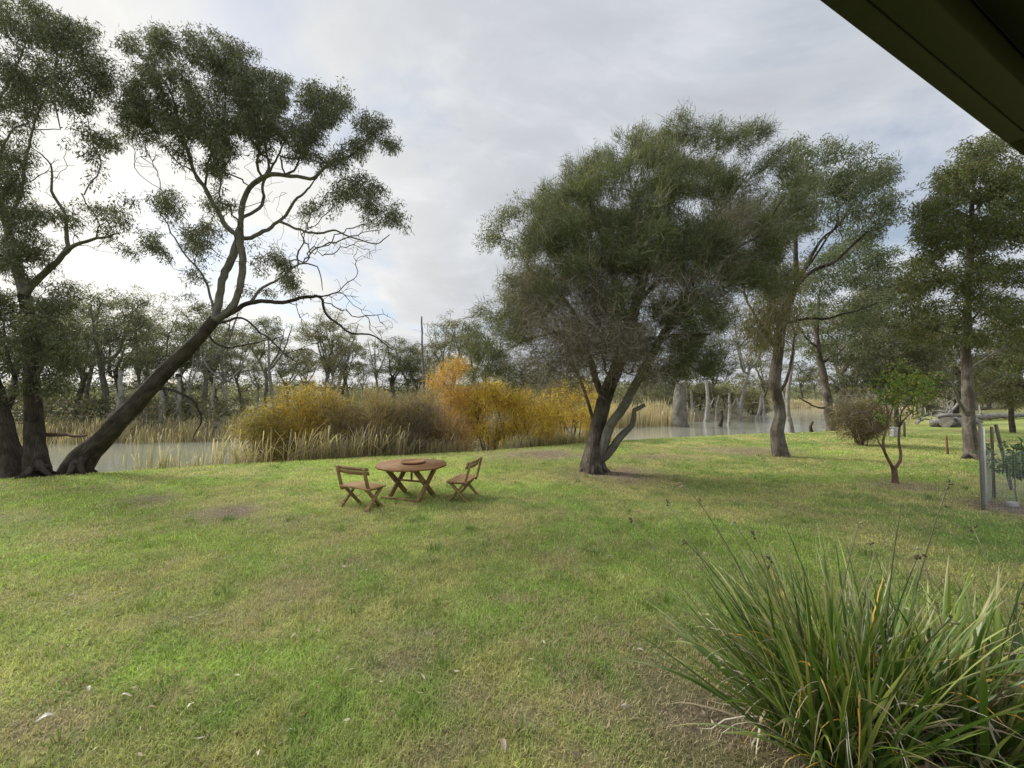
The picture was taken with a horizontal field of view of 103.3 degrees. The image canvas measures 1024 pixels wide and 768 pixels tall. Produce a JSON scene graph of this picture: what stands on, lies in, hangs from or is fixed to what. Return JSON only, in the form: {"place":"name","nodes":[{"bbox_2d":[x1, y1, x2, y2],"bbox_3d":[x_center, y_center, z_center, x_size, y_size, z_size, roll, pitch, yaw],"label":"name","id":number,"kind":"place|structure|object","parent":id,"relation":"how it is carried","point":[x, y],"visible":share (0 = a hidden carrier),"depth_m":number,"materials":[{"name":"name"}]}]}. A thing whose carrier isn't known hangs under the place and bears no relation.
{"place":"outdoors","nodes":[
{"label":"outdoors","id":0,"kind":"place"},
{"bbox_2d":[46,433,87,437],"bbox_3d":[-13.665,1.555,12.399,1.215,0.183,0.161,0,-2,-9],"label":"fallen bough","id":1,"kind":"object","parent":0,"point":[60,435],"visible":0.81,"depth_m":12.37,"materials":[{"name":"brown wood"}]},
{"bbox_2d":[0,391,1023,767],"bbox_3d":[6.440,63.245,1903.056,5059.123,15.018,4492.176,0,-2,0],"label":"ground","id":2,"kind":"structure","parent":0,"point":[678,697],"depth_m":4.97,"materials":[{"name":"green plant"}]},
{"bbox_2d":[0,289,44,478],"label":"stout gum tree","id":3,"kind":"object","parent":2,"relation":"on","point":[11,450],"visible":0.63,"depth_m":11.89,"materials":[{"name":"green plant"}]},
{"bbox_2d":[0,0,146,478],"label":"gum tree","id":4,"kind":"object","parent":2,"relation":"on","point":[58,34],"visible":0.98,"depth_m":11.54,"materials":[{"name":"green plant"}]},
{"bbox_2d":[38,315,126,418],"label":"gum tree","id":5,"kind":"object","parent":2,"relation":"on","point":[89,339],"visible":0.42,"depth_m":36.22,"materials":[{"name":"green plant"}]},
{"bbox_2d":[78,397,107,420],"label":"bush","id":6,"kind":"object","parent":2,"relation":"on","point":[98,402],"visible":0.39,"depth_m":33.89,"materials":[{"name":"green plant"}]},
{"bbox_2d":[66,296,131,411],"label":"gum tree","id":7,"kind":"object","parent":2,"relation":"on","point":[87,385],"visible":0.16,"depth_m":48.11,"materials":[{"name":"green plant"}]},
{"bbox_2d":[40,279,191,416],"bbox_3d":[-39.833,-3.396,40.031,11.679,13.754,11.270,0,-2,-5],"label":"gum tree","id":8,"kind":"object","parent":2,"relation":"on","point":[135,319],"visible":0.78,"depth_m":40.02,"materials":[{"name":"green plant"}]},
{"bbox_2d":[110,370,130,407],"bbox_3d":[-31.778,0.965,32.981,2.114,4.284,1.082,-1,-2,23],"label":"pale trunk","id":9,"kind":"object","parent":2,"relation":"on","point":[120,397],"visible":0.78,"depth_m":32.98,"materials":[{"name":"grey wood"}]},
{"bbox_2d":[75,321,168,398],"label":"gum tree","id":10,"kind":"object","parent":2,"relation":"on","point":[116,364],"visible":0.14,"depth_m":48.97,"materials":[{"name":"green plant"}]},
{"bbox_2d":[105,300,169,412],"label":"gum tree","id":11,"kind":"object","parent":2,"relation":"on","point":[138,378],"visible":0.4,"depth_m":43.95,"materials":[{"name":"green plant"}]},
{"bbox_2d":[122,284,182,376],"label":"gum tree","id":12,"kind":"object","parent":2,"relation":"on","point":[159,311],"visible":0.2,"depth_m":55.86,"materials":[{"name":"green plant"}]},
{"bbox_2d":[144,380,169,420],"bbox_3d":[-28.823,1.070,33.050,2.144,4.138,0.805,0,-2,0],"label":"pale trunk","id":13,"kind":"object","parent":2,"relation":"on","point":[161,394],"visible":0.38,"depth_m":33.00,"materials":[{"name":"grey wood"}]},
{"bbox_2d":[14,410,324,445],"bbox_3d":[-31.613,3.187,29.076,37.753,2.659,7.160,0,-2,-10],"label":"reed bed","id":14,"kind":"object","parent":2,"relation":"on","point":[50,428],"visible":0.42,"depth_m":29.76,"materials":[{"name":"beige plant"}]},
{"bbox_2d":[130,319,209,417],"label":"gum tree","id":15,"kind":"object","parent":2,"relation":"on","point":[188,364],"visible":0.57,"depth_m":37.89,"materials":[{"name":"green plant"}]},
{"bbox_2d":[164,377,181,419],"bbox_3d":[-28.554,1.125,34.134,1.328,4.132,2.129,1,-2,-27],"label":"pale trunk","id":16,"kind":"object","parent":2,"relation":"on","point":[178,386],"visible":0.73,"depth_m":33.91,"materials":[{"name":"grey wood"}]},
{"bbox_2d":[111,431,240,470],"bbox_3d":[-11.679,2.783,14.655,4.041,2.461,2.557,1,-2,-25],"label":"reed bed","id":17,"kind":"object","parent":2,"relation":"on","point":[162,460],"visible":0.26,"depth_m":14.09,"materials":[{"name":"beige plant"}]},
{"bbox_2d":[143,330,228,402],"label":"gum tree","id":18,"kind":"object","parent":2,"relation":"on","point":[177,375],"visible":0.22,"depth_m":51.71,"materials":[{"name":"green plant"}]},
{"bbox_2d":[171,345,209,417],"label":"leafless tree","id":19,"kind":"object","parent":2,"relation":"on","point":[189,386],"visible":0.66,"depth_m":37.50,"materials":[{"name":"grey wood"}]},
{"bbox_2d":[138,298,260,413],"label":"gum tree","id":20,"kind":"object","parent":2,"relation":"on","point":[200,318],"visible":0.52,"depth_m":46.11,"materials":[{"name":"green plant"}]},
{"bbox_2d":[183,314,250,402],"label":"gum tree","id":21,"kind":"object","parent":2,"relation":"on","point":[216,389],"visible":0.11,"depth_m":55.92,"materials":[{"name":"green plant"}]},
{"bbox_2d":[194,325,265,415],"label":"gum tree","id":22,"kind":"object","parent":2,"relation":"on","point":[222,371],"visible":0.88,"depth_m":42.08,"materials":[{"name":"green plant"}]},
{"bbox_2d":[56,15,415,475],"bbox_3d":[-8.220,-4.676,12.529,10.814,15.185,4.936,0,-2,0],"label":"leaning gum tree","id":23,"kind":"object","parent":2,"relation":"on","point":[143,113],"visible":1,"depth_m":12.00,"materials":[{"name":"green plant"}]},
{"bbox_2d":[215,319,268,408],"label":"gum tree","id":24,"kind":"object","parent":2,"relation":"on","point":[240,363],"visible":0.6,"depth_m":52.03,"materials":[{"name":"green plant"}]},
{"bbox_2d":[218,391,302,463],"bbox_3d":[-10.068,2.746,16.683,3.604,5.004,3.454,2,-3,-44],"label":"willow bush","id":25,"kind":"object","parent":2,"relation":"on","point":[258,425],"visible":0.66,"depth_m":16.37,"materials":[{"name":"yellow plant"}]},
{"bbox_2d":[243,354,277,409],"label":"gum tree","id":26,"kind":"object","parent":2,"relation":"on","point":[257,385],"visible":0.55,"depth_m":58.17,"materials":[{"name":"green plant"}]},
{"bbox_2d":[261,334,277,409],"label":"dead tree","id":27,"kind":"object","parent":2,"relation":"on","point":[269,374],"visible":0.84,"depth_m":54.89,"materials":[{"name":"grey wood"}]},
{"bbox_2d":[234,315,305,407],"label":"gum tree","id":28,"kind":"object","parent":2,"relation":"on","point":[274,349],"visible":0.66,"depth_m":66.07,"materials":[{"name":"green plant"}]},
{"bbox_2d":[262,349,309,395],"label":"gum tree","id":29,"kind":"object","parent":2,"relation":"on","point":[280,367],"visible":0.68,"depth_m":61.65,"materials":[{"name":"green plant"}]},
{"bbox_2d":[286,348,319,389],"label":"gum tree","id":30,"kind":"object","parent":2,"relation":"on","point":[306,369],"visible":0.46,"depth_m":69.72,"materials":[{"name":"green plant"}]},
{"bbox_2d":[256,374,351,461],"bbox_3d":[-9.022,2.087,17.719,4.150,5.785,4.143,-1,-2,37],"label":"willow bush","id":31,"kind":"object","parent":2,"relation":"on","point":[302,406],"visible":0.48,"depth_m":17.15,"materials":[{"name":"yellow plant"}]},
{"bbox_2d":[192,421,447,466],"bbox_3d":[-6.973,2.713,16.370,9.801,2.720,4.982,1,-2,-29],"label":"reed bed","id":32,"kind":"object","parent":2,"relation":"on","point":[346,454],"visible":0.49,"depth_m":15.95,"materials":[{"name":"beige plant"}]},
{"bbox_2d":[281,310,362,396],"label":"gum tree","id":33,"kind":"object","parent":2,"relation":"on","point":[329,359],"visible":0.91,"depth_m":56.06,"materials":[{"name":"green plant"}]},
{"bbox_2d":[287,308,366,400],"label":"gum tree","id":34,"kind":"object","parent":2,"relation":"on","point":[342,365],"visible":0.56,"depth_m":60.33,"materials":[{"name":"leaf"},{"name":"smooth grey bark"}]},
{"bbox_2d":[309,309,351,397],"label":"leafless tree","id":35,"kind":"object","parent":2,"relation":"on","point":[331,385],"visible":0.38,"depth_m":60.74,"materials":[{"name":"grey wood"}]},
{"bbox_2d":[299,378,376,459],"bbox_3d":[-7.845,2.425,18.561,3.916,5.581,3.933,2,-3,-44],"label":"willow bush","id":36,"kind":"object","parent":2,"relation":"on","point":[348,402],"visible":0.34,"depth_m":17.85,"materials":[{"name":"brown plant"}]},
{"bbox_2d":[312,333,365,402],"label":"gum tree","id":37,"kind":"object","parent":2,"relation":"on","point":[344,369],"visible":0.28,"depth_m":65.80,"materials":[{"name":"green plant"}]},
{"bbox_2d":[331,326,370,400],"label":"gum tree","id":38,"kind":"object","parent":2,"relation":"on","point":[349,371],"visible":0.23,"depth_m":73.89,"materials":[{"name":"green plant"}]},
{"bbox_2d":[335,465,385,511],"bbox_3d":[-3.054,2.058,8.150,0.860,0.860,0.559,-1,-2,29],"label":"garden chair","id":39,"kind":"object","parent":2,"relation":"on","point":[366,486],"visible":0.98,"depth_m":8.06,"materials":[{"name":"brown wood"}]},
{"bbox_2d":[354,355,380,406],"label":"gum tree","id":40,"kind":"object","parent":2,"relation":"on","point":[367,373],"visible":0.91,"depth_m":61.73,"materials":[{"name":"green plant"}]},
{"bbox_2d":[320,367,420,458],"bbox_3d":[-6.234,1.964,18.299,4.768,5.608,4.252,0,-2,0],"label":"leafless bush","id":41,"kind":"object","parent":2,"relation":"on","point":[379,410],"visible":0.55,"depth_m":17.58,"materials":[{"name":"brown plant"}]},
{"bbox_2d":[6,390,747,432],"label":"scrub","id":42,"kind":"object","parent":2,"relation":"on","point":[48,405],"visible":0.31,"depth_m":33.48,"materials":[{"name":"green plant"}]},
{"bbox_2d":[358,326,400,395],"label":"gum tree","id":43,"kind":"object","parent":2,"relation":"on","point":[374,358],"visible":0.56,"depth_m":71.47,"materials":[{"name":"green plant"}]},
{"bbox_2d":[364,335,427,401],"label":"gum tree","id":44,"kind":"object","parent":2,"relation":"on","point":[404,368],"visible":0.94,"depth_m":59.40,"materials":[{"name":"green plant"}]},
{"bbox_2d":[355,381,455,454],"bbox_3d":[-4.888,2.392,19.198,4.956,5.200,4.222,0,-2,0],"label":"leafless bush","id":45,"kind":"object","parent":2,"relation":"on","point":[421,413],"visible":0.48,"depth_m":18.58,"materials":[{"name":"brown plant"}]},
{"bbox_2d":[381,339,432,403],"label":"gum tree","id":46,"kind":"object","parent":2,"relation":"on","point":[395,384],"visible":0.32,"depth_m":69.46,"materials":[{"name":"green plant"}]},
{"bbox_2d":[375,458,445,501],"bbox_3d":[-2.239,2.157,9.034,1.536,0.768,1.536,-1,-2,22],"label":"garden table","id":47,"kind":"object","parent":2,"relation":"on","point":[390,467],"visible":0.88,"depth_m":8.86,"materials":[{"name":"brown wood"}]},
{"bbox_2d":[400,362,428,399],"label":"gum tree","id":48,"kind":"object","parent":2,"relation":"on","point":[419,382],"visible":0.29,"depth_m":73.45,"materials":[{"name":"green plant"}]},
{"bbox_2d":[400,316,443,396],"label":"dead tree","id":49,"kind":"object","parent":2,"relation":"on","point":[423,372],"visible":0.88,"depth_m":50.10,"materials":[{"name":"grey wood"}]},
{"bbox_2d":[414,337,451,398],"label":"gum tree","id":50,"kind":"object","parent":2,"relation":"on","point":[426,360],"visible":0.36,"depth_m":63.72,"materials":[{"name":"green plant"}]},
{"bbox_2d":[412,309,472,392],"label":"gum tree","id":51,"kind":"object","parent":2,"relation":"on","point":[448,341],"visible":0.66,"depth_m":51.53,"materials":[{"name":"green plant"}]},
{"bbox_2d":[414,402,484,453],"bbox_3d":[-2.951,2.532,18.901,3.838,3.847,3.346,0,-2,0],"label":"leafless bush","id":52,"kind":"object","parent":2,"relation":"on","point":[446,426],"visible":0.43,"depth_m":18.73,"materials":[{"name":"brown plant"}]},
{"bbox_2d":[412,349,493,451],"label":"willow tree","id":53,"kind":"object","parent":2,"relation":"on","point":[446,371],"visible":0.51,"depth_m":21.56,"materials":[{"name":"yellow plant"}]},
{"bbox_2d":[433,316,484,391],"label":"gum tree","id":54,"kind":"object","parent":2,"relation":"on","point":[455,342],"visible":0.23,"depth_m":64.99,"materials":[{"name":"green plant"}]},
{"bbox_2d":[446,457,482,502],"bbox_3d":[-1.022,2.082,8.902,0.559,0.860,0.860,0,-2,13],"label":"garden chair","id":55,"kind":"object","parent":2,"relation":"on","point":[466,480],"visible":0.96,"depth_m":8.63,"materials":[{"name":"brown wood"}]},
{"bbox_2d":[442,312,497,388],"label":"gum tree","id":56,"kind":"object","parent":2,"relation":"on","point":[466,329],"visible":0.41,"depth_m":59.08,"materials":[{"name":"green plant"}]},
{"bbox_2d":[2,376,980,404],"bbox_3d":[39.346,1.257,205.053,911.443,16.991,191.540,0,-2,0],"label":"wood","id":57,"kind":"object","parent":2,"relation":"on","point":[234,391],"visible":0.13,"depth_m":126.82,"materials":[{"name":"green plant"}]},
{"bbox_2d":[454,373,531,450],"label":"willow tree","id":58,"kind":"object","parent":2,"relation":"on","point":[496,390],"visible":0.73,"depth_m":20.98,"materials":[{"name":"yellow plant"}]},
{"bbox_2d":[409,430,588,453],"bbox_3d":[0.247,3.125,19.543,10.315,2.093,2.787,1,-2,-34],"label":"reed bed","id":59,"kind":"object","parent":2,"relation":"on","point":[527,441],"visible":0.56,"depth_m":19.39,"materials":[{"name":"beige plant"}]},
{"bbox_2d":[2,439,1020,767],"bbox_3d":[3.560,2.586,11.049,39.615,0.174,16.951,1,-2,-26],"label":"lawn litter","id":60,"kind":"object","parent":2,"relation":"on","point":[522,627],"visible":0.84,"depth_m":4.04,"materials":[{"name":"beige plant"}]},
{"bbox_2d":[486,381,571,448],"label":"willow tree","id":61,"kind":"object","parent":2,"relation":"on","point":[540,411],"visible":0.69,"depth_m":20.93,"materials":[{"name":"yellow plant"}]},
{"bbox_2d":[469,188,592,419],"bbox_3d":[1.056,-3.123,19.528,6.353,12.141,3.837,0,-2,0],"label":"gum tree","id":62,"kind":"object","parent":2,"relation":"on","point":[493,237],"visible":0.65,"depth_m":19.28,"materials":[{"name":"green plant"}]},
{"bbox_2d":[526,372,611,444],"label":"willow tree","id":63,"kind":"object","parent":2,"relation":"on","point":[585,416],"visible":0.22,"depth_m":22.54,"materials":[{"name":"yellow plant"}]},
{"bbox_2d":[574,392,699,429],"bbox_3d":[13.943,3.002,46.960,18.269,4.278,7.137,1,-2,-29],"label":"reed bed","id":64,"kind":"object","parent":2,"relation":"on","point":[647,413],"visible":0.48,"depth_m":46.70,"materials":[{"name":"beige plant"}]},
{"bbox_2d":[460,98,824,474],"bbox_3d":[4.186,-3.419,12.064,11.882,12.322,8.205,0,-2,0],"label":"paperbark tree","id":65,"kind":"object","parent":2,"relation":"on","point":[713,247],"visible":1,"depth_m":10.48,"materials":[{"name":"green plant"}]},
{"bbox_2d":[656,350,695,397],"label":"gum tree","id":66,"kind":"object","parent":2,"relation":"on","point":[669,391],"visible":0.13,"depth_m":59.54,"materials":[{"name":"green plant"}]},
{"bbox_2d":[686,383,723,409],"bbox_3d":[28.533,1.854,62.346,7.187,4.409,5.230,-1,-2,28],"label":"bush","id":67,"kind":"object","parent":2,"relation":"on","point":[695,394],"visible":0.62,"depth_m":61.40,"materials":[{"name":"green plant"}]},
{"bbox_2d":[693,344,733,407],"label":"gum tree","id":68,"kind":"object","parent":2,"relation":"on","point":[712,382],"visible":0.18,"depth_m":69.75,"materials":[{"name":"green plant"}]},
{"bbox_2d":[714,386,741,407],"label":"bush","id":69,"kind":"object","parent":2,"relation":"on","point":[725,395],"visible":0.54,"depth_m":71.17,"materials":[{"name":"green plant"}]},
{"bbox_2d":[707,308,769,413],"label":"gum tree","id":70,"kind":"object","parent":2,"relation":"on","point":[754,363],"visible":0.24,"depth_m":67.29,"materials":[{"name":"green plant"}]},
{"bbox_2d":[732,389,772,414],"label":"bush","id":71,"kind":"object","parent":2,"relation":"on","point":[753,407],"visible":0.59,"depth_m":78.85,"materials":[{"name":"green plant"}]},
{"bbox_2d":[730,343,793,414],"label":"gum tree","id":72,"kind":"object","parent":2,"relation":"on","point":[764,384],"visible":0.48,"depth_m":75.49,"materials":[{"name":"green plant"}]},
{"bbox_2d":[766,398,836,408],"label":"reed bed","id":73,"kind":"object","parent":2,"relation":"on","point":[795,404],"visible":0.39,"depth_m":133.61,"materials":[{"name":"beige plant"}]},
{"bbox_2d":[781,283,827,432],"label":"white gum tree","id":74,"kind":"object","parent":2,"relation":"on","point":[786,398],"visible":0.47,"depth_m":25.89,"materials":[{"name":"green plant"}]},
{"bbox_2d":[791,361,819,402],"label":"gum tree","id":75,"kind":"object","parent":2,"relation":"on","point":[802,384],"visible":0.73,"depth_m":149.26,"materials":[{"name":"green plant"}]},
{"bbox_2d":[612,478,1023,767],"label":"strap leaf plant","id":76,"kind":"object","parent":2,"relation":"on","point":[822,692],"visible":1,"depth_m":2.39,"materials":[{"name":"green plant"}]},
{"bbox_2d":[725,131,914,457],"bbox_3d":[12.173,-3.910,15.446,9.086,13.547,5.421,0,-2,0],"label":"arching gum tree","id":77,"kind":"object","parent":2,"relation":"on","point":[839,184],"visible":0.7,"depth_m":14.94,"materials":[{"name":"green plant"}]},
{"bbox_2d":[782,292,886,405],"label":"gum tree","id":78,"kind":"object","parent":2,"relation":"on","point":[811,337],"visible":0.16,"depth_m":62.66,"materials":[{"name":"green plant"}]},
{"bbox_2d":[829,367,865,414],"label":"gum tree","id":79,"kind":"object","parent":2,"relation":"on","point":[833,386],"visible":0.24,"depth_m":69.73,"materials":[{"name":"green plant"}]},
{"bbox_2d":[788,220,919,430],"bbox_3d":[25.853,-4.057,30.473,11.565,16.854,6.556,0,-2,0],"label":"gum tree","id":80,"kind":"object","parent":2,"relation":"on","point":[878,260],"visible":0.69,"depth_m":30.02,"materials":[{"name":"green plant"}]},
{"bbox_2d":[819,383,908,446],"bbox_3d":[16.350,1.599,18.981,4.014,3.519,3.407,2,-3,-45],"label":"shrub","id":81,"kind":"object","parent":2,"relation":"on","point":[860,413],"visible":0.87,"depth_m":18.67,"materials":[{"name":"green plant"}]},
{"bbox_2d":[794,276,933,403],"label":"gum tree","id":82,"kind":"object","parent":2,"relation":"on","point":[823,356],"visible":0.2,"depth_m":56.13,"materials":[{"name":"green plant"}]},
{"bbox_2d":[814,405,931,430],"bbox_3d":[34.418,3.305,37.999,25.162,3.045,7.101,2,-3,-45],"label":"reed bed","id":83,"kind":"object","parent":2,"relation":"on","point":[909,418],"visible":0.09,"depth_m":35.63,"materials":[{"name":"beige plant"}]},
{"bbox_2d":[828,276,951,435],"bbox_3d":[22.873,-1.911,24.362,8.712,10.020,4.664,2,-3,-37],"label":"gum tree","id":84,"kind":"object","parent":2,"relation":"on","point":[881,346],"visible":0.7,"depth_m":23.41,"materials":[{"name":"green plant"}]},
{"bbox_2d":[863,356,949,483],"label":"fruit tree","id":85,"kind":"object","parent":2,"relation":"on","point":[926,380],"visible":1,"depth_m":10.54,"materials":[{"name":"green plant"}]},
{"bbox_2d":[832,298,980,419],"bbox_3d":[48.011,-1.940,50.208,13.119,16.594,13.595,1,-2,-35],"label":"gum tree","id":86,"kind":"object","parent":2,"relation":"on","point":[956,385],"visible":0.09,"depth_m":47.56,"materials":[{"name":"green plant"}]},
{"bbox_2d":[796,542,1023,767],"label":"strap leaf plant","id":87,"kind":"object","parent":2,"relation":"on","point":[1003,745],"visible":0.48,"depth_m":2.38,"materials":[{"name":"green plant"}]},
{"bbox_2d":[870,304,960,417],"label":"gum tree","id":88,"kind":"object","parent":2,"relation":"on","point":[943,368],"visible":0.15,"depth_m":45.42,"materials":[{"name":"green plant"}]},
{"bbox_2d":[903,397,945,416],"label":"bush","id":89,"kind":"object","parent":2,"relation":"on","point":[929,407],"visible":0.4,"depth_m":47.37,"materials":[{"name":"green plant"}]},
{"bbox_2d":[938,417,960,427],"bbox_3d":[34.418,2.943,31.751,4.870,0.814,0.825,1,-2,-36],"label":"log","id":90,"kind":"object","parent":2,"relation":"on","point":[947,422],"visible":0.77,"depth_m":30.40,"materials":[{"name":"grey wood"}]},
{"bbox_2d":[880,130,1023,459],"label":"straight gum tree","id":91,"kind":"object","parent":2,"relation":"on","point":[971,232],"visible":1,"depth_m":14.14,"materials":[{"name":"green plant"}]},
{"bbox_2d":[889,525,1023,728],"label":"strap leaf plant","id":92,"kind":"object","parent":2,"relation":"on","point":[1019,642],"visible":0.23,"depth_m":2.87,"materials":[{"name":"green plant"}]},
{"bbox_2d":[923,311,1004,413],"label":"gum tree","id":93,"kind":"object","parent":2,"relation":"on","point":[956,410],"visible":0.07,"depth_m":57.35,"materials":[{"name":"green plant"}]},
{"bbox_2d":[937,326,992,410],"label":"gum tree","id":94,"kind":"object","parent":2,"relation":"on","point":[948,383],"visible":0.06,"depth_m":60.95,"materials":[{"name":"green plant"}]},
{"bbox_2d":[959,320,1023,432],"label":"gum tree","id":95,"kind":"object","parent":2,"relation":"on","point":[1009,392],"visible":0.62,"depth_m":24.82,"materials":[{"name":"green plant"}]},
{"bbox_2d":[972,436,1023,501],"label":"young tree","id":96,"kind":"object","parent":2,"relation":"on","point":[1018,467],"visible":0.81,"depth_m":8.34,"materials":[{"name":"green plant"}]},
{"bbox_2d":[976,404,1023,419],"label":"fallen tree","id":97,"kind":"object","parent":2,"relation":"on","point":[989,416],"visible":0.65,"depth_m":38.68,"materials":[{"name":"grey wood"}]},
{"bbox_2d":[978,422,1023,512],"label":"tree guard","id":98,"kind":"object","parent":2,"relation":"on","point":[984,479],"visible":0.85,"depth_m":7.97,"materials":[{"name":"grey paint"}]},
{"bbox_2d":[0,0,1023,391],"label":"sky","id":99,"kind":"structure","parent":0,"point":[484,99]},
{"bbox_2d":[22,406,1006,475],"bbox_3d":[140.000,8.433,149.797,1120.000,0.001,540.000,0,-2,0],"label":"river water","id":100,"kind":"structure","parent":0,"point":[803,418],"depth_m":32.99,"materials":[{"name":"grey liquid"}]},
{"bbox_2d":[671,383,689,426],"bbox_3d":[18.810,2.725,45.508,2.117,5.574,2.039,0,-2,0],"label":"tree stump","id":101,"kind":"object","parent":100,"relation":"in","point":[679,416],"visible":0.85,"depth_m":44.85,"materials":[{"name":"grey wood"}]},
{"bbox_2d":[699,380,716,422],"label":"dead tree","id":102,"kind":"object","parent":100,"relation":"in","point":[707,412],"visible":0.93,"depth_m":53.30,"materials":[{"name":"grey wood"}]},
{"bbox_2d":[820,0,1023,155],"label":"verandah roof","id":103,"kind":"structure","parent":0,"point":[967,56],"depth_m":0.94,"materials":[{"name":"metal"}]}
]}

